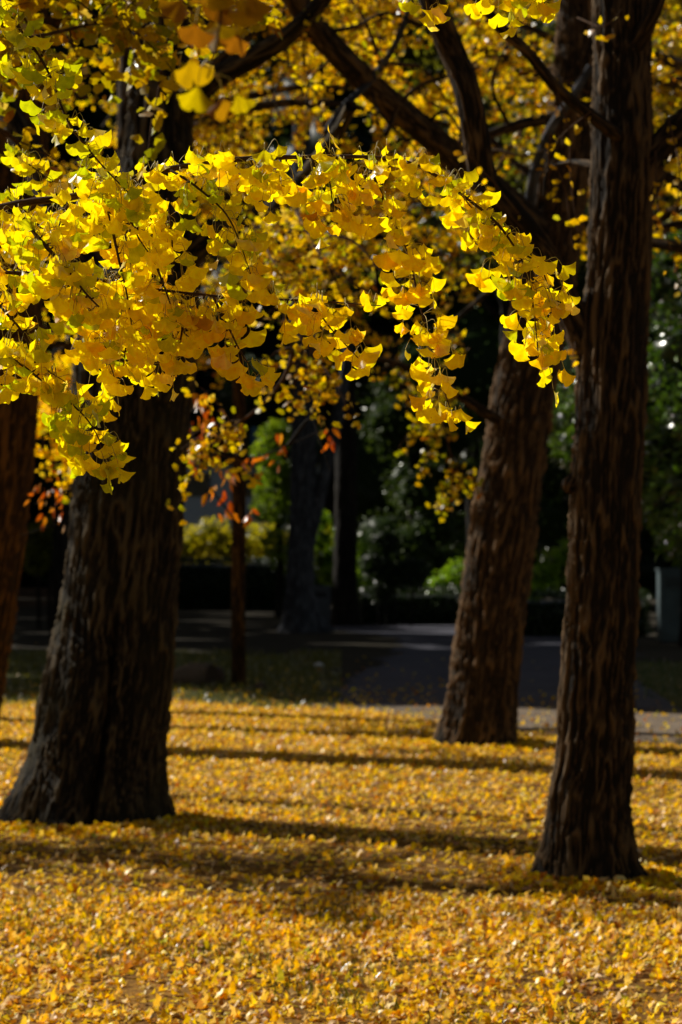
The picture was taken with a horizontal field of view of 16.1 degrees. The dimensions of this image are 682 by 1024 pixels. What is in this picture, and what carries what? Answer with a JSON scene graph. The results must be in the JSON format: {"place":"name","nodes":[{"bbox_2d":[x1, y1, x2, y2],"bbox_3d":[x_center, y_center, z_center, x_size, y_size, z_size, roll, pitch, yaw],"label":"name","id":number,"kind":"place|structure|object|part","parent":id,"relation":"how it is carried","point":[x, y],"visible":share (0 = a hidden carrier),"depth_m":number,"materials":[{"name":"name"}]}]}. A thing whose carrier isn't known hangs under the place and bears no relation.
{"place":"outdoors","nodes":[
{"label":"outdoors","id":0,"kind":"place"},
{"bbox_2d":[16,588,51,620],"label":"park bench","id":1,"kind":"object","parent":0,"point":[29,590],"visible":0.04,"depth_m":68.01,"materials":[{"name":"wood"}]},
{"bbox_2d":[314,586,331,622],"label":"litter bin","id":2,"kind":"object","parent":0,"point":[323,595],"visible":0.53,"depth_m":65.71,"materials":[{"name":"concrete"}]},
{"bbox_2d":[0,699,681,1023],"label":"lawn ground","id":3,"kind":"structure","parent":0,"point":[130,986],"depth_m":12.49,"materials":[{"name":"yellow plant"}]},
{"bbox_2d":[0,2,72,716],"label":"ginkgo tree","id":4,"kind":"object","parent":3,"relation":"on","point":[20,424],"visible":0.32,"depth_m":21.30,"materials":[{"name":"plant"}]},
{"bbox_2d":[0,0,451,827],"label":"ginkgo tree","id":5,"kind":"object","parent":3,"relation":"on","point":[98,742],"visible":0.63,"depth_m":14.68,"materials":[{"name":"brown plant"}]},
{"bbox_2d":[0,0,580,494],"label":"ginkgo tree","id":6,"kind":"object","parent":3,"relation":"on","point":[138,314],"visible":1,"depth_m":5.37,"materials":[{"name":"yellow plant"}]},
{"bbox_2d":[0,643,681,1023],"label":"fallen leaves","id":7,"kind":"object","parent":3,"relation":"on","point":[188,817],"visible":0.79,"depth_m":11.27,"materials":[{"name":"yellow plant"}]},
{"bbox_2d":[189,0,592,745],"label":"ginkgo tree","id":8,"kind":"object","parent":3,"relation":"on","point":[481,704],"visible":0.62,"depth_m":20.94,"materials":[{"name":"brown plant"}]},
{"bbox_2d":[418,0,681,884],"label":"ginkgo tree","id":9,"kind":"object","parent":3,"relation":"on","point":[589,828],"visible":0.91,"depth_m":12.06,"materials":[{"name":"brown plant"}]},
{"bbox_2d":[11,593,681,696],"bbox_3d":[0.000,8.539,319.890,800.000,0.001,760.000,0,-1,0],"label":"ground","id":10,"kind":"structure","parent":0,"point":[200,631],"depth_m":51.55,"materials":[{"name":"soil"}]},
{"bbox_2d":[45,0,117,638],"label":"evergreen tree","id":11,"kind":"object","parent":10,"relation":"on","point":[96,118],"visible":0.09,"depth_m":51.80,"materials":[{"name":"green plant"}]},
{"bbox_2d":[42,44,204,352],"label":"evergreen tree","id":12,"kind":"object","parent":10,"relation":"on","point":[50,317],"depth_m":127.82,"materials":[{"name":"green plant"}]},
{"bbox_2d":[36,51,249,461],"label":"evergreen tree","id":13,"kind":"object","parent":10,"relation":"on","point":[205,379],"depth_m":107.65,"materials":[{"name":"green plant"}]},
{"bbox_2d":[2,650,344,707],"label":"grass verge","id":14,"kind":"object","parent":10,"relation":"on","point":[290,687],"depth_m":31.90,"materials":[{"name":"green plant"}]},
{"bbox_2d":[35,0,224,495],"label":"ginkgo tree","id":15,"kind":"object","parent":14,"relation":"on","point":[61,344],"visible":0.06,"depth_m":25.56,"materials":[{"name":"yellow plant"}]},
{"bbox_2d":[22,391,340,535],"bbox_3d":[-1.112,-0.151,16.146,2.567,4.403,0.556,-1,-2,38],"label":"cherry tree","id":16,"kind":"object","parent":14,"relation":"on","point":[234,476],"visible":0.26,"depth_m":15.73,"materials":[{"name":"orange plant"}]},
{"bbox_2d":[173,662,216,685],"bbox_3d":[-1.969,2.158,32.011,0.752,0.351,0.348,-1,-2,42],"label":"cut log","id":17,"kind":"object","parent":14,"relation":"on","point":[190,673],"visible":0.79,"depth_m":31.82,"materials":[{"name":"brown wood"}]},
{"bbox_2d":[56,0,479,387],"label":"ginkgo tree","id":18,"kind":"object","parent":14,"relation":"on","point":[206,126],"visible":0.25,"depth_m":26.17,"materials":[{"name":"yellow plant"}]},
{"bbox_2d":[198,68,337,684],"bbox_3d":[-1.233,-1.857,32.147,2.798,8.507,2.756,0,-1,0],"label":"young tree","id":19,"kind":"object","parent":14,"relation":"on","point":[238,607],"visible":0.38,"depth_m":32.13,"materials":[{"name":"brown plant"}]},
{"bbox_2d":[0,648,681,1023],"bbox_3d":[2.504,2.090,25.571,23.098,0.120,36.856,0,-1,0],"label":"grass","id":20,"kind":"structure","parent":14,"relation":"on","point":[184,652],"depth_m":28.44,"materials":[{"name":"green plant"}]},
{"bbox_2d":[183,456,321,564],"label":"building","id":21,"kind":"structure","parent":10,"relation":"on","point":[195,512],"depth_m":103.02,"materials":[{"name":"grey glass"}]},
{"bbox_2d":[186,473,209,495],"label":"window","id":22,"kind":"structure","parent":21,"relation":"in","point":[197,488],"depth_m":102.97,"materials":[{"name":"glass"}]},
{"bbox_2d":[178,554,328,609],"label":"clipped hedge","id":23,"kind":"object","parent":10,"relation":"on","point":[206,586],"visible":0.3,"depth_m":85.31,"materials":[{"name":"green plant"}]},
{"bbox_2d":[180,515,333,564],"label":"yellow shrub","id":24,"kind":"object","parent":10,"relation":"on","point":[215,540],"visible":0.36,"depth_m":89.44,"materials":[{"name":"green plant"}]},
{"bbox_2d":[248,417,290,616],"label":"broadleaf tree","id":25,"kind":"object","parent":10,"relation":"on","point":[273,503],"visible":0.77,"depth_m":73.77,"materials":[{"name":"green plant"}]},
{"bbox_2d":[199,137,384,602],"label":"evergreen tree","id":26,"kind":"object","parent":10,"relation":"on","point":[224,398],"visible":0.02,"depth_m":99.87,"materials":[{"name":"green plant"}]},
{"bbox_2d":[314,509,334,592],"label":"green shrub","id":27,"kind":"object","parent":10,"relation":"on","point":[324,562],"visible":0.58,"depth_m":77.92,"materials":[{"name":"green plant"}]},
{"bbox_2d":[220,74,449,540],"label":"evergreen tree","id":28,"kind":"object","parent":10,"relation":"on","point":[370,482],"visible":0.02,"depth_m":121.70,"materials":[{"name":"green plant"}]},
{"bbox_2d":[190,0,488,632],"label":"grey barked tree","id":29,"kind":"object","parent":10,"relation":"on","point":[301,612],"visible":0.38,"depth_m":56.79,"materials":[{"name":"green plant"}]},
{"bbox_2d":[200,41,485,625],"bbox_3d":[-0.133,-6.042,63.413,7.127,18.232,8.390,1,-1,-31],"label":"evergreen tree","id":30,"kind":"object","parent":10,"relation":"on","point":[345,610],"visible":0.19,"depth_m":62.72,"materials":[{"name":"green plant"}]},
{"bbox_2d":[19,0,681,592],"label":"distant wood","id":31,"kind":"object","parent":10,"relation":"on","point":[649,564],"visible":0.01,"depth_m":135.58,"materials":[{"name":"green plant"}]},
{"bbox_2d":[357,542,374,592],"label":"green shrub","id":32,"kind":"object","parent":10,"relation":"on","point":[360,580],"visible":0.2,"depth_m":71.70,"materials":[{"name":"green plant"}]},
{"bbox_2d":[358,525,432,626],"bbox_3d":[1.419,1.635,61.777,1.969,2.654,1.317,0,-1,15],"label":"green shrub","id":33,"kind":"object","parent":10,"relation":"on","point":[378,563],"visible":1,"depth_m":61.62,"materials":[{"name":"green plant"}]},
{"bbox_2d":[357,582,461,624],"bbox_3d":[2.751,2.470,64.425,4.870,1.319,1.543,0,-1,0],"label":"clipped hedge","id":34,"kind":"object","parent":10,"relation":"on","point":[437,609],"visible":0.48,"depth_m":63.91,"materials":[{"name":"green plant"}]},
{"bbox_2d":[357,341,484,594],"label":"evergreen tree","id":35,"kind":"object","parent":10,"relation":"on","point":[422,530],"visible":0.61,"depth_m":75.08,"materials":[{"name":"green plant"}]},
{"bbox_2d":[193,0,681,710],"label":"ginkgo tree","id":36,"kind":"object","parent":10,"relation":"on","point":[659,86],"visible":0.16,"depth_m":26.22,"materials":[{"name":"yellow plant"}]},
{"bbox_2d":[425,557,464,593],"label":"green shrub","id":37,"kind":"object","parent":10,"relation":"on","point":[454,575],"visible":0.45,"depth_m":65.78,"materials":[{"name":"green plant"}]},
{"bbox_2d":[363,1,553,555],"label":"evergreen tree","id":38,"kind":"object","parent":10,"relation":"on","point":[474,375],"visible":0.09,"depth_m":79.57,"materials":[{"name":"green plant"}]},
{"bbox_2d":[278,0,679,345],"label":"broadleaf tree","id":39,"kind":"object","parent":10,"relation":"on","point":[520,180],"visible":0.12,"depth_m":49.91,"materials":[{"name":"yellow plant"}]},
{"bbox_2d":[528,537,568,599],"bbox_3d":[5.445,1.765,59.972,2.124,2.317,1.131,0,-1,-14],"label":"green shrub","id":40,"kind":"object","parent":10,"relation":"on","point":[543,579],"visible":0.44,"depth_m":59.76,"materials":[{"name":"green plant"}]},
{"bbox_2d":[436,12,681,560],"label":"evergreen tree","id":41,"kind":"object","parent":10,"relation":"on","point":[539,547],"depth_m":89.11,"materials":[{"name":"green plant"}]},
{"bbox_2d":[476,6,681,259],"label":"ginkgo tree","id":42,"kind":"object","parent":10,"relation":"on","point":[669,59],"visible":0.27,"depth_m":22.35,"materials":[{"name":"yellow plant"}]},
{"bbox_2d":[501,23,669,594],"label":"evergreen tree","id":43,"kind":"object","parent":10,"relation":"on","point":[648,537],"depth_m":127.08,"materials":[{"name":"green plant"}]},
{"bbox_2d":[524,585,654,636],"bbox_3d":[5.334,2.238,53.919,3.295,1.276,1.233,0,-1,0],"label":"clipped hedge","id":44,"kind":"object","parent":10,"relation":"on","point":[544,617],"visible":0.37,"depth_m":53.56,"materials":[{"name":"green plant"}]},
{"bbox_2d":[508,0,681,646],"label":"broadleaf tree","id":45,"kind":"object","parent":10,"relation":"on","point":[672,4],"visible":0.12,"depth_m":46.81,"materials":[{"name":"yellow plant"}]},
{"bbox_2d":[520,16,680,564],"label":"evergreen tree","id":46,"kind":"object","parent":10,"relation":"on","point":[552,520],"visible":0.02,"depth_m":63.51,"materials":[{"name":"green plant"}]},
{"bbox_2d":[547,206,681,567],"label":"camellia tree","id":47,"kind":"object","parent":10,"relation":"on","point":[661,503],"visible":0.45,"depth_m":28.88,"materials":[{"name":"green plant"}]},
{"bbox_2d":[655,568,680,643],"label":"utility cabinet","id":48,"kind":"object","parent":10,"relation":"on","point":[668,599],"visible":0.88,"depth_m":48.66,"materials":[{"name":"metal"}]},
{"bbox_3d":[6.666,2.071,48.648,0.418,0.832,0.048,0,-1,0],"label":"door","id":49,"kind":"part","parent":48,"relation":"part of","materials":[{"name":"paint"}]},
{"bbox_2d":[659,187,679,480],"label":"evergreen tree","id":50,"kind":"object","parent":10,"relation":"on","point":[667,199],"depth_m":83.56,"materials":[{"name":"green plant"}]},
{"bbox_2d":[301,702,681,745],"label":"gravel edge","id":51,"kind":"object","parent":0,"point":[643,734],"visible":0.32,"depth_m":25.05,"materials":[{"name":"grey gravel"}]},
{"bbox_2d":[312,623,681,709],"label":"path","id":52,"kind":"structure","parent":0,"point":[432,644],"depth_m":35.29,"materials":[{"name":"grey asphalt"}]},
{"bbox_2d":[636,662,681,708],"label":"grass slope","id":53,"kind":"structure","parent":0,"point":[677,699],"depth_m":33.38,"materials":[{"name":"green plant"}]}
]}

